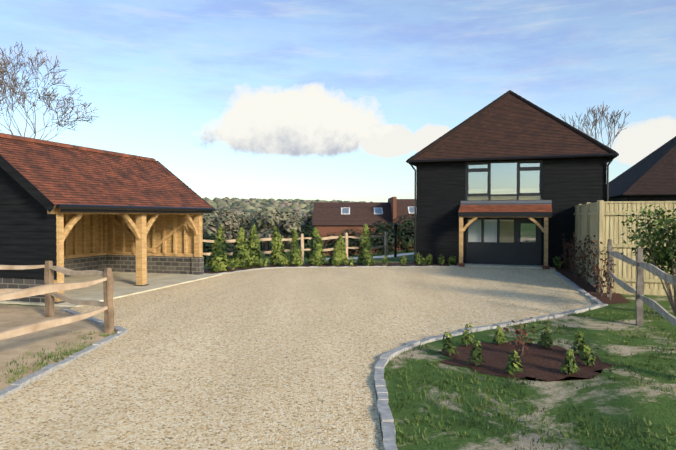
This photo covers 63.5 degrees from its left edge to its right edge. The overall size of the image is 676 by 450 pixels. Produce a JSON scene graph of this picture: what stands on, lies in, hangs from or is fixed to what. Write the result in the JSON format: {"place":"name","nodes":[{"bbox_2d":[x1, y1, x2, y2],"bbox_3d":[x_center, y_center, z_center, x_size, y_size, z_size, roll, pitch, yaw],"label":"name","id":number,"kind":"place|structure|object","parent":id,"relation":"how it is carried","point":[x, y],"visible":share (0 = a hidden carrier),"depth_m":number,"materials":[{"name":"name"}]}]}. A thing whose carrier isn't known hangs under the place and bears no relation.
{"place":"outdoors","nodes":[
{"label":"outdoors","id":0,"kind":"place"},
{"bbox_2d":[0,266,595,449],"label":"gravel","id":1,"kind":"structure","parent":0,"point":[275,359],"depth_m":7.54,"materials":[{"name":"beige gravel"}]},
{"bbox_2d":[0,265,607,449],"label":"kerb stones","id":2,"kind":"object","parent":1,"relation":"on","point":[387,424],"visible":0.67,"depth_m":7.60,"materials":[{"name":"grey stone"}]},
{"bbox_2d":[0,241,675,449],"bbox_3d":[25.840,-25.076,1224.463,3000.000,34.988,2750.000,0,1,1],"label":"ground","id":3,"kind":"structure","parent":0,"point":[619,402],"depth_m":5.92,"materials":[{"name":"green plant"}]},
{"bbox_2d":[0,42,99,140],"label":"bare tree","id":4,"kind":"object","parent":3,"relation":"on","point":[14,84],"visible":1,"depth_m":25.78,"materials":[{"name":"brown plant"}]},
{"bbox_2d":[0,261,113,339],"bbox_3d":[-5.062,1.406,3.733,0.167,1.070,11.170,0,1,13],"label":"wooden rail fence","id":5,"kind":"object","parent":3,"relation":"on","point":[38,325],"visible":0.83,"depth_m":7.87,"materials":[{"name":"brown wood"}]},
{"bbox_2d":[0,304,116,390],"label":"soil patch","id":6,"kind":"object","parent":3,"relation":"on","point":[12,317],"visible":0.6,"depth_m":8.64,"materials":[{"name":"beige soil"}]},
{"bbox_2d":[0,330,116,382],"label":"verge grass tufts","id":7,"kind":"object","parent":6,"relation":"on","point":[50,356],"visible":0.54,"depth_m":7.45,"materials":[{"name":"green plant"}]},
{"bbox_2d":[0,133,221,306],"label":"open carport","id":8,"kind":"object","parent":3,"relation":"on","point":[134,223],"visible":1,"depth_m":14.57,"materials":[{"name":"tile"}]},
{"bbox_2d":[203,205,313,256],"bbox_3d":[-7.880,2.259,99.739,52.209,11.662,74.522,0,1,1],"label":"thicket trees","id":9,"kind":"object","parent":3,"relation":"on","point":[262,221],"visible":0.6,"depth_m":76.73,"materials":[{"name":"green plant"}]},
{"bbox_2d":[202,197,371,214],"bbox_3d":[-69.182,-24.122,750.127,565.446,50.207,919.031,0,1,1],"label":"hillside trees","id":10,"kind":"object","parent":3,"relation":"on","point":[250,205],"visible":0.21,"depth_m":774.57,"materials":[{"name":"green plant"}]},
{"bbox_2d":[203,232,387,261],"bbox_3d":[-1.543,1.022,23.373,9.471,1.300,0.118,-1,1,-35],"label":"rail fence","id":11,"kind":"object","parent":3,"relation":"on","point":[345,237],"visible":0.5,"depth_m":24.04,"materials":[{"name":"beige wood"}]},
{"bbox_2d":[204,263,456,273],"bbox_3d":[-0.534,1.570,20.827,10.724,0.001,3.310,0,1,-18],"label":"mulch bed","id":12,"kind":"object","parent":3,"relation":"on","point":[207,270],"visible":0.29,"depth_m":21.09,"materials":[{"name":"brown soil"}]},
{"bbox_2d":[206,227,229,270],"bbox_3d":[-4.189,0.860,19.078,0.867,1.625,0.869,0,1,1],"label":"conifer tree","id":13,"kind":"object","parent":12,"relation":"on","point":[219,253],"visible":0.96,"depth_m":18.93,"materials":[{"name":"green plant"}]},
{"bbox_2d":[232,227,251,267],"bbox_3d":[-3.596,0.825,20.332,0.854,1.578,0.847,0,1,1],"label":"conifer tree","id":14,"kind":"object","parent":12,"relation":"on","point":[241,252],"visible":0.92,"depth_m":20.19,"materials":[{"name":"green plant"}]},
{"bbox_2d":[245,225,263,265],"bbox_3d":[-3.295,0.776,21.113,1.046,1.650,1.058,0,1,1],"label":"conifer tree","id":15,"kind":"object","parent":12,"relation":"on","point":[256,255],"visible":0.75,"depth_m":20.92,"materials":[{"name":"green plant"}]},
{"bbox_2d":[269,226,288,265],"bbox_3d":[-2.326,0.807,21.345,0.854,1.588,0.795,0,1,1],"label":"conifer tree","id":16,"kind":"object","parent":12,"relation":"on","point":[277,255],"visible":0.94,"depth_m":21.12,"materials":[{"name":"green plant"}]},
{"bbox_2d":[289,229,302,264],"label":"conifer tree","id":17,"kind":"object","parent":12,"relation":"on","point":[295,251],"visible":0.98,"depth_m":21.44,"materials":[{"name":"green plant"}]},
{"bbox_2d":[203,214,413,264],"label":"evergreen bushes","id":18,"kind":"object","parent":12,"relation":"in","point":[407,239],"visible":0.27,"depth_m":49.62,"materials":[{"name":"green plant"}]},
{"bbox_2d":[307,227,326,264],"bbox_3d":[-0.804,0.834,21.480,0.828,1.561,0.819,-1,1,-40],"label":"conifer tree","id":19,"kind":"object","parent":12,"relation":"on","point":[316,246],"visible":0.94,"depth_m":21.34,"materials":[{"name":"green plant"}]},
{"bbox_2d":[328,235,347,264],"bbox_3d":[-0.027,0.992,21.570,0.893,1.245,0.841,0,1,1],"label":"conifer tree","id":20,"kind":"object","parent":12,"relation":"on","point":[339,251],"visible":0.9,"depth_m":21.34,"materials":[{"name":"green plant"}]},
{"bbox_2d":[356,223,374,264],"bbox_3d":[1.111,0.766,21.614,0.815,1.678,0.780,0,1,1],"label":"conifer tree","id":21,"kind":"object","parent":12,"relation":"on","point":[365,247],"visible":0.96,"depth_m":21.41,"materials":[{"name":"green plant"}]},
{"bbox_2d":[212,252,570,271],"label":"low plants","id":22,"kind":"object","parent":12,"relation":"on","point":[368,261],"visible":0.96,"depth_m":20.80,"materials":[{"name":"green plant"}]},
{"bbox_2d":[312,197,413,255],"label":"house","id":23,"kind":"structure","parent":3,"relation":"on","point":[332,217],"depth_m":65.17,"materials":[{"name":"tile"}]},
{"bbox_2d":[324,252,413,259],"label":"road","id":24,"kind":"structure","parent":3,"relation":"on","point":[381,256],"depth_m":43.78,"materials":[{"name":"grey asphalt"}]},
{"bbox_2d":[393,223,397,256],"bbox_3d":[2.748,0.714,26.105,0.259,1.620,0.259,0,1,24],"label":"garden lamp post","id":25,"kind":"object","parent":3,"relation":"on","point":[395,227],"visible":1,"depth_m":26.06,"materials":[{"name":"black metal"}]},
{"bbox_2d":[406,90,618,268],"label":"house","id":26,"kind":"structure","parent":3,"relation":"on","point":[509,179],"depth_m":21.16,"materials":[{"name":"grey wood"}]},
{"bbox_2d":[437,341,614,380],"bbox_3d":[2.522,1.814,7.411,2.141,0.001,2.038,-1,1,-40],"label":"mulch bed","id":27,"kind":"object","parent":3,"relation":"on","point":[539,362],"visible":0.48,"depth_m":7.21,"materials":[{"name":"brown soil"}]},
{"bbox_2d":[441,322,595,374],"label":"small shrubs","id":28,"kind":"object","parent":27,"relation":"on","point":[512,367],"visible":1,"depth_m":7.06,"materials":[{"name":"green plant"}]},
{"bbox_2d":[503,317,534,355],"bbox_3d":[2.529,1.539,7.623,0.325,0.586,0.428,0,1,-16],"label":"shrub","id":29,"kind":"object","parent":27,"relation":"on","point":[521,343],"visible":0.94,"depth_m":7.55,"materials":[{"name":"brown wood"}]},
{"bbox_2d":[555,267,630,303],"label":"bed soil","id":30,"kind":"structure","parent":3,"relation":"on","point":[588,287],"depth_m":14.31,"materials":[{"name":"brown soil"}]},
{"bbox_2d":[573,200,598,292],"bbox_3d":[7.699,0.485,17.047,0.130,2.330,7.011,0,1,18],"label":"fence panel","id":31,"kind":"object","parent":30,"relation":"on","point":[586,219],"visible":0.69,"depth_m":15.91,"materials":[{"name":"beige wood"}]},
{"bbox_2d":[561,232,616,299],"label":"beech hedge whips","id":32,"kind":"object","parent":30,"relation":"on","point":[582,255],"visible":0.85,"depth_m":15.46,"materials":[{"name":"brown plant"}]},
{"bbox_2d":[560,104,630,147],"bbox_3d":[11.315,-1.981,24.639,2.884,7.004,2.781,0,1,-15],"label":"bare tree","id":33,"kind":"object","parent":3,"relation":"on","point":[592,110],"visible":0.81,"depth_m":24.20,"materials":[{"name":"brown plant"}]},
{"bbox_2d":[599,200,675,295],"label":"close board fence","id":34,"kind":"object","parent":3,"relation":"on","point":[612,227],"visible":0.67,"depth_m":13.57,"materials":[{"name":"beige wood"}]},
{"bbox_2d":[606,136,675,200],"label":"neighbouring house roof","id":35,"kind":"structure","parent":3,"relation":"on","point":[651,176],"depth_m":26.11,"materials":[{"name":"black timber weatherboard"},{"name":"roof tile"}]},
{"bbox_2d":[607,239,675,326],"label":"rail fence","id":36,"kind":"object","parent":3,"relation":"on","point":[641,266],"visible":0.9,"depth_m":9.62,"materials":[{"name":"wood"}]},
{"bbox_2d":[616,202,675,315],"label":"lime shrub tree","id":37,"kind":"object","parent":3,"relation":"on","point":[659,253],"visible":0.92,"depth_m":10.61,"materials":[{"name":"green plant"}]},
{"bbox_2d":[0,0,675,201],"label":"sky","id":38,"kind":"structure","parent":0,"point":[328,100],"materials":[{"name":"blue"}]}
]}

